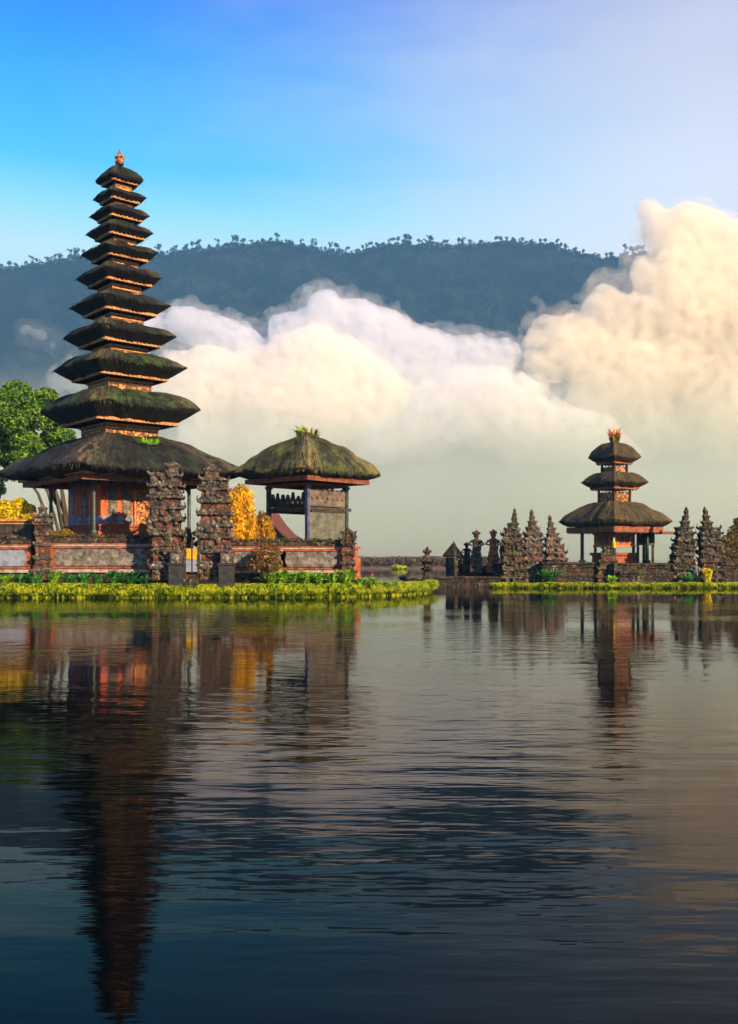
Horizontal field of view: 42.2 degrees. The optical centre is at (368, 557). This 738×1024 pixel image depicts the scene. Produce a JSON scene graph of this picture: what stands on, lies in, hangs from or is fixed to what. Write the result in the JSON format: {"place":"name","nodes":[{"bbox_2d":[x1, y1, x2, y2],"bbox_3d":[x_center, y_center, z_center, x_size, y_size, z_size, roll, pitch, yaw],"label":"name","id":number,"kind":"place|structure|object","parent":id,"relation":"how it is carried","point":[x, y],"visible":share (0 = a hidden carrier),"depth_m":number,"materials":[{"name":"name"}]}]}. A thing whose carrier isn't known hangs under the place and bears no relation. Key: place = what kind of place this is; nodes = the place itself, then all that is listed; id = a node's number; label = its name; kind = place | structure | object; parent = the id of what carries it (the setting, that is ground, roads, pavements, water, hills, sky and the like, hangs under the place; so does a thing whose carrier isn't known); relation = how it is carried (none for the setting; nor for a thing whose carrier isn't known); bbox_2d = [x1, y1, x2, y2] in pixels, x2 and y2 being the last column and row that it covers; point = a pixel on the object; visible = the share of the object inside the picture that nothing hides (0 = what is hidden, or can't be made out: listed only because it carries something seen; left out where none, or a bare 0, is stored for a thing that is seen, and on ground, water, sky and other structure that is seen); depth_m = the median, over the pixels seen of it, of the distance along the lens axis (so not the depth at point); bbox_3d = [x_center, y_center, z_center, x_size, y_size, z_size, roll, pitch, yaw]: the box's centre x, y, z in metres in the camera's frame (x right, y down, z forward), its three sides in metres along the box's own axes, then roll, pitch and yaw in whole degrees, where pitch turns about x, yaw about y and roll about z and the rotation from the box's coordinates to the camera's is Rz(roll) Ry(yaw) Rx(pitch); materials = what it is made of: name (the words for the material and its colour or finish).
{"place":"outdoors","nodes":[
{"label":"outdoors","id":0,"kind":"place"},
{"bbox_2d":[0,149,238,582],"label":"meru tower","id":1,"kind":"structure","parent":0,"point":[118,413],"depth_m":51.86,"materials":[{"name":"brown plant"}]},
{"bbox_2d":[136,492,148,524],"bbox_3d":[-12.351,-2.595,52.066,0.780,1.900,0.200,0,0,-41],"label":"door","id":2,"kind":"structure","parent":1,"relation":"in","point":[142,513],"depth_m":51.93,"materials":[{"name":"orange wood"}]},
{"bbox_2d":[0,578,438,597],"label":"island ground","id":3,"kind":"structure","parent":0,"point":[206,582],"depth_m":46.86,"materials":[{"name":"green plant"}]},
{"bbox_2d":[0,477,7,498],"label":"shade tree","id":4,"kind":"object","parent":3,"relation":"on","point":[3,489],"visible":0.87,"depth_m":63.56,"materials":[{"name":"green plant"}]},
{"bbox_2d":[0,574,12,582],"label":"leafy plant","id":5,"kind":"object","parent":3,"relation":"on","point":[4,579],"visible":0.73,"depth_m":47.18,"materials":[{"name":"green plant"}]},
{"bbox_2d":[0,535,34,583],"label":"temple wall","id":6,"kind":"structure","parent":3,"relation":"on","point":[17,553],"depth_m":48.30,"materials":[{"name":"stone"}]},
{"bbox_2d":[0,519,35,540],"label":"wall","id":7,"kind":"structure","parent":3,"relation":"on","point":[19,527],"depth_m":49.19,"materials":[{"name":"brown stone"}]},
{"bbox_2d":[0,497,36,518],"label":"yellow bush","id":8,"kind":"object","parent":3,"relation":"on","point":[18,508],"visible":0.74,"depth_m":49.91,"materials":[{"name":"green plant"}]},
{"bbox_2d":[10,573,28,582],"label":"leafy plant","id":9,"kind":"object","parent":3,"relation":"on","point":[22,577],"visible":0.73,"depth_m":47.24,"materials":[{"name":"green plant"}]},
{"bbox_2d":[25,572,43,583],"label":"leafy plant","id":10,"kind":"object","parent":3,"relation":"on","point":[33,579],"visible":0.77,"depth_m":47.07,"materials":[{"name":"green plant"}]},
{"bbox_2d":[0,380,76,531],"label":"broadleaf tree","id":11,"kind":"object","parent":3,"relation":"on","point":[20,403],"visible":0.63,"depth_m":75.27,"materials":[{"name":"green plant"}]},
{"bbox_2d":[29,501,55,581],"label":"stone pillar","id":12,"kind":"structure","parent":3,"relation":"on","point":[43,522],"depth_m":47.96,"materials":[{"name":"stone"}]},
{"bbox_2d":[45,571,63,582],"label":"leafy plant","id":13,"kind":"object","parent":3,"relation":"on","point":[54,577],"visible":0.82,"depth_m":47.26,"materials":[{"name":"green plant"}]},
{"bbox_2d":[53,528,77,536],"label":"golden shrub","id":14,"kind":"object","parent":3,"relation":"on","point":[65,531],"visible":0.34,"depth_m":49.76,"materials":[{"name":"yellow plant"}]},
{"bbox_2d":[60,573,76,582],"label":"leafy plant","id":15,"kind":"object","parent":3,"relation":"on","point":[68,577],"visible":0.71,"depth_m":47.29,"materials":[{"name":"green plant"}]},
{"bbox_2d":[72,573,90,583],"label":"leafy plant","id":16,"kind":"object","parent":3,"relation":"on","point":[83,578],"visible":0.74,"depth_m":47.22,"materials":[{"name":"green plant"}]},
{"bbox_2d":[86,572,107,583],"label":"leafy plant","id":17,"kind":"object","parent":3,"relation":"on","point":[98,579],"visible":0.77,"depth_m":47.09,"materials":[{"name":"green plant"}]},
{"bbox_2d":[49,534,153,583],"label":"temple wall","id":18,"kind":"structure","parent":3,"relation":"on","point":[93,554],"depth_m":48.30,"materials":[{"name":"stone"}]},
{"bbox_2d":[103,571,123,582],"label":"leafy plant","id":19,"kind":"object","parent":3,"relation":"on","point":[115,576],"visible":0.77,"depth_m":47.06,"materials":[{"name":"green plant"}]},
{"bbox_2d":[120,571,143,583],"bbox_3d":[-11.755,1.054,47.476,1.355,0.808,1.537,0,0,0],"label":"leafy plant","id":20,"kind":"object","parent":3,"relation":"on","point":[129,578],"visible":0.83,"depth_m":47.23,"materials":[{"name":"green plant"}]},
{"bbox_2d":[135,569,152,583],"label":"leafy plant","id":21,"kind":"object","parent":3,"relation":"on","point":[145,580],"visible":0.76,"depth_m":47.39,"materials":[{"name":"green plant"}]},
{"bbox_2d":[167,550,185,586],"bbox_3d":[-9.388,0.652,46.773,0.860,1.996,0.620,0,0,0],"label":"gate pedestal","id":22,"kind":"object","parent":3,"relation":"on","point":[176,564],"visible":0.95,"depth_m":46.52,"materials":[{"name":"stone"}]},
{"bbox_2d":[145,461,187,580],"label":"gate tower","id":23,"kind":"structure","parent":22,"relation":"on","point":[164,519],"depth_m":47.02,"materials":[{"name":"stone"}]},
{"bbox_2d":[182,527,200,559],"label":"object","id":24,"kind":"object","parent":3,"relation":"on","point":[188,537],"visible":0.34,"depth_m":49.06,"materials":[{"name":"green plant"}]},
{"bbox_2d":[183,527,200,586],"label":"gate","id":25,"kind":"structure","parent":3,"relation":"on","point":[191,567],"depth_m":46.89,"materials":[{"name":"stone"}]},
{"bbox_2d":[186,549,190,558],"bbox_3d":[-8.848,-0.168,46.951,0.250,0.537,0.085,0,0,0],"label":"door leaf","id":26,"kind":"structure","parent":25,"relation":"in","point":[188,551],"depth_m":46.94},
{"bbox_2d":[193,549,196,558],"bbox_3d":[-8.528,-0.168,46.951,0.250,0.537,0.085,0,0,0],"label":"door leaf","id":27,"kind":"structure","parent":25,"relation":"in","point":[194,550],"depth_m":46.92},
{"bbox_2d":[194,463,235,580],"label":"gate tower","id":28,"kind":"structure","parent":3,"relation":"on","point":[215,525],"depth_m":47.05,"materials":[{"name":"stone"}]},
{"bbox_2d":[217,550,235,586],"bbox_3d":[-6.949,0.652,46.773,0.860,1.996,0.620,0,0,0],"label":"gate pedestal","id":29,"kind":"object","parent":3,"relation":"on","point":[226,564],"visible":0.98,"depth_m":46.52,"materials":[{"name":"stone"}]},
{"bbox_2d":[228,483,257,539],"bbox_3d":[-6.690,-1.116,49.495,1.832,5.543,1.398,0,0,0],"label":"golden tree","id":30,"kind":"object","parent":3,"relation":"on","point":[243,509],"visible":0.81,"depth_m":49.20,"materials":[{"name":"yellow plant"}]},
{"bbox_2d":[247,510,275,539],"bbox_3d":[-5.649,-0.419,49.898,1.625,4.148,1.086,0,0,13],"label":"amber tree","id":31,"kind":"object","parent":3,"relation":"on","point":[263,522],"visible":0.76,"depth_m":49.76,"materials":[{"name":"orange plant"}]},
{"bbox_2d":[246,540,282,583],"bbox_3d":[-5.158,0.439,47.460,1.902,2.633,1.153,0,0,0],"label":"flowering bush","id":32,"kind":"object","parent":3,"relation":"on","point":[263,555],"visible":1,"depth_m":47.31,"materials":[{"name":"brown plant"}]},
{"bbox_2d":[255,571,285,583],"bbox_3d":[-4.843,1.080,47.600,1.440,0.855,1.307,0,0,34],"label":"leafy plant","id":33,"kind":"object","parent":3,"relation":"on","point":[271,580],"visible":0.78,"depth_m":47.26,"materials":[{"name":"green plant"}]},
{"bbox_2d":[255,512,299,540],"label":"red roofed house","id":34,"kind":"structure","parent":3,"relation":"on","point":[282,529],"depth_m":78.29,"materials":[{"name":"tile"}]},
{"bbox_2d":[267,570,294,583],"bbox_3d":[-4.397,1.052,47.612,1.691,0.914,1.579,0,0,0],"label":"leafy plant","id":35,"kind":"object","parent":3,"relation":"on","point":[282,577],"visible":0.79,"depth_m":47.31,"materials":[{"name":"green plant"}]},
{"bbox_2d":[231,537,341,583],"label":"temple wall","id":36,"kind":"structure","parent":3,"relation":"on","point":[313,555],"depth_m":48.30,"materials":[{"name":"stone"}]},
{"bbox_2d":[287,573,301,582],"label":"leafy plant","id":37,"kind":"object","parent":3,"relation":"on","point":[295,576],"visible":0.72,"depth_m":47.43,"materials":[{"name":"green plant"}]},
{"bbox_2d":[291,570,317,583],"bbox_3d":[-3.119,1.069,47.525,1.684,0.874,1.274,0,0,0],"label":"leafy plant","id":38,"kind":"object","parent":3,"relation":"on","point":[305,578],"visible":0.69,"depth_m":47.37,"materials":[{"name":"green plant"}]},
{"bbox_2d":[307,572,327,583],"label":"leafy plant","id":39,"kind":"object","parent":3,"relation":"on","point":[319,577],"visible":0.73,"depth_m":47.30,"materials":[{"name":"green plant"}]},
{"bbox_2d":[323,569,342,583],"bbox_3d":[-1.879,1.045,47.533,1.254,0.923,1.205,0,0,31],"label":"leafy plant","id":40,"kind":"object","parent":3,"relation":"on","point":[332,578],"visible":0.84,"depth_m":47.37,"materials":[{"name":"green plant"}]},
{"bbox_2d":[335,570,357,582],"bbox_3d":[-1.104,1.049,47.684,1.297,0.920,1.610,0,0,0],"label":"leafy plant","id":41,"kind":"object","parent":3,"relation":"on","point":[346,577],"visible":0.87,"depth_m":47.39,"materials":[{"name":"green plant"}]},
{"bbox_2d":[337,527,357,581],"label":"stone pillar","id":42,"kind":"structure","parent":3,"relation":"on","point":[348,544],"depth_m":47.96,"materials":[{"name":"stone"}]},
{"bbox_2d":[352,574,366,586],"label":"leafy plant","id":43,"kind":"object","parent":3,"relation":"on","point":[359,581],"visible":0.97,"depth_m":47.44,"materials":[{"name":"green plant"}]},
{"bbox_2d":[365,574,379,587],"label":"leafy plant","id":44,"kind":"object","parent":3,"relation":"on","point":[371,582],"visible":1,"depth_m":47.37,"materials":[{"name":"green plant"}]},
{"bbox_2d":[398,574,416,581],"bbox_3d":[2.202,1.160,54.749,1.029,0.440,0.867,0,0,-18],"label":"boulder","id":45,"kind":"object","parent":3,"relation":"on","point":[407,577],"visible":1,"depth_m":54.49,"materials":[{"name":"grey stone"}]},
{"bbox_2d":[419,547,434,580],"bbox_3d":[3.362,0.533,55.364,0.845,2.334,0.844,0,0,0],"label":"stone lantern","id":46,"kind":"object","parent":3,"relation":"on","point":[426,560],"visible":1,"depth_m":55.15,"materials":[{"name":"grey stone"}]},
{"bbox_2d":[232,422,380,578],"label":"pavilion","id":47,"kind":"structure","parent":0,"point":[312,466],"depth_m":50.97,"materials":[{"name":"brown plant"}]},
{"bbox_2d":[0,560,737,1023],"bbox_3d":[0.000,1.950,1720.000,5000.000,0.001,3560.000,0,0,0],"label":"water","id":48,"kind":"structure","parent":0,"point":[478,806],"depth_m":7.43,"materials":[{"name":"blue liquid"}]},
{"bbox_2d":[391,564,407,568],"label":"lime bush","id":49,"kind":"object","parent":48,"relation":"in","point":[396,566],"visible":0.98,"depth_m":154.97,"materials":[{"name":"green plant"}]},
{"bbox_2d":[0,243,737,559],"bbox_3d":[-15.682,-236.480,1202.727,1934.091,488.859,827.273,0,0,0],"label":"mountain","id":50,"kind":"structure","parent":0,"point":[457,396],"depth_m":1283.83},
{"bbox_2d":[67,248,74,258],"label":"ridge tree","id":51,"kind":"object","parent":50,"relation":"on","point":[69,255],"visible":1,"depth_m":1459.56,"materials":[{"name":"plant"}]},
{"bbox_2d":[70,247,78,263],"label":"ridge tree","id":52,"kind":"object","parent":50,"relation":"on","point":[72,262],"visible":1,"depth_m":1463.11,"materials":[{"name":"plant"}]},
{"bbox_2d":[75,249,80,258],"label":"ridge tree","id":53,"kind":"object","parent":50,"relation":"on","point":[78,254],"visible":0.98,"depth_m":1462.80,"materials":[{"name":"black plant"}]},
{"bbox_2d":[157,243,163,258],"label":"ridge tree","id":54,"kind":"object","parent":50,"relation":"on","point":[161,254],"visible":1,"depth_m":1457.03,"materials":[{"name":"black plant"}]},
{"bbox_2d":[195,239,202,253],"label":"ridge tree","id":55,"kind":"object","parent":50,"relation":"on","point":[199,245],"visible":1,"depth_m":1462.19,"materials":[{"name":"black plant"}]},
{"bbox_2d":[214,238,221,248],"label":"ridge tree","id":56,"kind":"object","parent":50,"relation":"on","point":[217,246],"visible":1,"depth_m":1462.14,"materials":[{"name":"black plant"}]},
{"bbox_2d":[232,236,238,249],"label":"ridge tree","id":57,"kind":"object","parent":50,"relation":"on","point":[234,238],"visible":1,"depth_m":1458.40,"materials":[{"name":"black plant"}]},
{"bbox_2d":[274,232,279,245],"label":"ridge tree","id":58,"kind":"object","parent":50,"relation":"on","point":[277,243],"visible":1,"depth_m":1458.44,"materials":[{"name":"black plant"}]},
{"bbox_2d":[309,238,316,252],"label":"ridge tree","id":59,"kind":"object","parent":50,"relation":"on","point":[312,241],"visible":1,"depth_m":1464.12,"materials":[{"name":"black plant"}]},
{"bbox_2d":[325,241,333,256],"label":"ridge tree","id":60,"kind":"object","parent":50,"relation":"on","point":[330,245],"visible":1,"depth_m":1461.53,"materials":[{"name":"black plant"}]},
{"bbox_2d":[0,239,684,271],"bbox_3d":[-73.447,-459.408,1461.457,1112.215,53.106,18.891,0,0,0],"label":"forest","id":61,"kind":"object","parent":50,"relation":"on","point":[345,253],"visible":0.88,"depth_m":1458.87,"materials":[{"name":"plant"}]},
{"bbox_2d":[393,236,400,250],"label":"ridge tree","id":62,"kind":"object","parent":50,"relation":"on","point":[397,239],"visible":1,"depth_m":1458.66,"materials":[{"name":"black plant"}]},
{"bbox_2d":[403,234,410,246],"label":"ridge tree","id":63,"kind":"object","parent":50,"relation":"on","point":[407,241],"visible":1,"depth_m":1456.76,"materials":[{"name":"black plant"}]},
{"bbox_2d":[426,235,433,248],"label":"ridge tree","id":64,"kind":"object","parent":50,"relation":"on","point":[429,241],"visible":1,"depth_m":1457.65,"materials":[{"name":"black plant"}]},
{"bbox_2d":[573,247,578,256],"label":"ridge tree","id":65,"kind":"object","parent":50,"relation":"on","point":[575,248],"visible":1,"depth_m":1459.40,"materials":[{"name":"black plant"}]},
{"bbox_2d":[622,243,628,256],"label":"ridge tree","id":66,"kind":"object","parent":50,"relation":"on","point":[625,252],"visible":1,"depth_m":1461.84,"materials":[{"name":"black plant"}]},
{"bbox_2d":[629,246,635,258],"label":"ridge tree","id":67,"kind":"object","parent":50,"relation":"on","point":[631,249],"visible":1,"depth_m":1457.92,"materials":[{"name":"black plant"}]},
{"bbox_2d":[0,0,737,268],"label":"sky","id":68,"kind":"structure","parent":0,"point":[597,126],"materials":[{"name":"blue"}]},
{"bbox_2d":[361,556,487,568],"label":"bank","id":69,"kind":"structure","parent":0,"point":[411,566],"depth_m":165.03,"materials":[{"name":"soil"}]},
{"bbox_2d":[358,556,500,565],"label":"undergrowth","id":70,"kind":"object","parent":69,"relation":"on","point":[403,559],"visible":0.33,"depth_m":164.81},
{"bbox_2d":[461,542,471,571],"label":"guardian statue","id":71,"kind":"object","parent":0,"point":[466,561],"visible":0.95,"depth_m":65.98,"materials":[{"name":"stone"}]},
{"bbox_2d":[468,530,484,572],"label":"guardian statue","id":72,"kind":"object","parent":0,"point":[476,565],"visible":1,"depth_m":65.14,"materials":[{"name":"stone"}]},
{"bbox_2d":[490,582,737,587],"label":"shore ground","id":73,"kind":"structure","parent":0,"point":[622,587],"depth_m":60.61,"materials":[{"name":"green plant"}]},
{"bbox_2d":[431,576,500,586],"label":"stone quay","id":74,"kind":"structure","parent":73,"relation":"on","point":[464,581],"depth_m":63.06,"materials":[{"name":"grey stone"}]},
{"bbox_2d":[462,566,492,575],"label":"wall","id":75,"kind":"structure","parent":73,"relation":"on","point":[484,573],"depth_m":66.92,"materials":[{"name":"stone"}]},
{"bbox_2d":[442,541,463,575],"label":"shrine","id":76,"kind":"object","parent":75,"relation":"on","point":[453,555],"visible":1,"depth_m":65.94,"materials":[{"name":"stone"}]},
{"bbox_2d":[492,563,523,581],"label":"temple wall","id":77,"kind":"structure","parent":73,"relation":"on","point":[497,567],"depth_m":63.97,"materials":[{"name":"stone"}]},
{"bbox_2d":[485,529,501,572],"bbox_3d":[8.436,-0.458,64.909,1.157,2.962,0.752,0,0,0],"label":"guardian statue","id":78,"kind":"object","parent":77,"relation":"on","point":[493,554],"visible":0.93,"depth_m":64.64,"materials":[{"name":"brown stone"}]},
{"bbox_2d":[498,508,526,582],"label":"carved tower","id":79,"kind":"structure","parent":73,"relation":"on","point":[512,569],"depth_m":63.13,"materials":[{"name":"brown stone"}]},
{"bbox_2d":[522,509,545,582],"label":"carved tower","id":80,"kind":"structure","parent":73,"relation":"on","point":[534,546],"depth_m":63.63,"materials":[{"name":"stone"}]},
{"bbox_2d":[535,566,562,581],"bbox_3d":[11.634,1.174,61.769,2.252,1.272,1.970,0,0,0],"label":"leafy plant","id":81,"kind":"object","parent":73,"relation":"on","point":[548,575],"visible":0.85,"depth_m":61.61,"materials":[{"name":"green plant"}]},
{"bbox_2d":[543,515,568,561],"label":"carved tower","id":82,"kind":"structure","parent":73,"relation":"on","point":[555,551],"depth_m":63.47,"materials":[{"name":"stone"}]},
{"bbox_2d":[540,562,594,582],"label":"temple wall","id":83,"kind":"structure","parent":73,"relation":"on","point":[571,572],"depth_m":62.82,"materials":[{"name":"stone"}]},
{"bbox_2d":[594,545,617,582],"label":"stone pillar","id":84,"kind":"structure","parent":73,"relation":"on","point":[607,554],"depth_m":62.81,"materials":[{"name":"stone"}]},
{"bbox_2d":[611,537,615,548],"bbox_3d":[16.098,-0.961,62.927,0.304,0.750,0.320,0,0,0],"label":"offering","id":85,"kind":"object","parent":84,"relation":"on","point":[613,546],"visible":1,"depth_m":62.84},
{"bbox_2d":[606,575,618,582],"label":"leafy plant","id":86,"kind":"object","parent":73,"relation":"on","point":[611,579],"visible":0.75,"depth_m":61.71,"materials":[{"name":"green plant"}]},
{"bbox_2d":[558,428,674,582],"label":"pagoda","id":87,"kind":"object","parent":73,"relation":"on","point":[622,519],"visible":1,"depth_m":65.27,"materials":[{"name":"plant"}]},
{"bbox_2d":[618,572,673,582],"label":"temple wall","id":88,"kind":"structure","parent":73,"relation":"on","point":[646,577],"depth_m":62.00,"materials":[{"name":"stone"}]},
{"bbox_2d":[620,563,674,581],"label":"temple wall","id":89,"kind":"structure","parent":73,"relation":"on","point":[646,567],"depth_m":62.55,"materials":[{"name":"brown stone"}]},
{"bbox_2d":[668,507,697,581],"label":"carved tower","id":90,"kind":"structure","parent":73,"relation":"on","point":[682,554],"depth_m":62.48,"materials":[{"name":"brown stone"}]},
{"bbox_2d":[681,572,696,581],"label":"leafy plant","id":91,"kind":"object","parent":73,"relation":"on","point":[688,577],"visible":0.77,"depth_m":61.55,"materials":[{"name":"green plant"}]},
{"bbox_2d":[690,560,700,581],"bbox_3d":[21.292,1.138,62.363,0.721,2.016,0.484,0,0,0],"label":"guardian statue","id":92,"kind":"object","parent":73,"relation":"on","point":[695,567],"visible":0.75,"depth_m":62.22,"materials":[{"name":"stone"}]},
{"bbox_2d":[701,568,712,582],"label":"leafy plant","id":93,"kind":"object","parent":73,"relation":"on","point":[707,573],"visible":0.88,"depth_m":61.44,"materials":[{"name":"yellow plant"}]},
{"bbox_2d":[695,506,728,582],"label":"carved tower","id":94,"kind":"structure","parent":73,"relation":"on","point":[710,550],"depth_m":62.50,"materials":[{"name":"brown stone"}]},
{"bbox_2d":[721,517,737,562],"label":"edge tree","id":95,"kind":"object","parent":73,"relation":"on","point":[731,543],"visible":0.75,"depth_m":64.44,"materials":[{"name":"brown plant"}]},
{"bbox_2d":[722,563,737,582],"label":"temple wall","id":96,"kind":"structure","parent":73,"relation":"on","point":[732,570],"depth_m":62.56,"materials":[{"name":"stone"}]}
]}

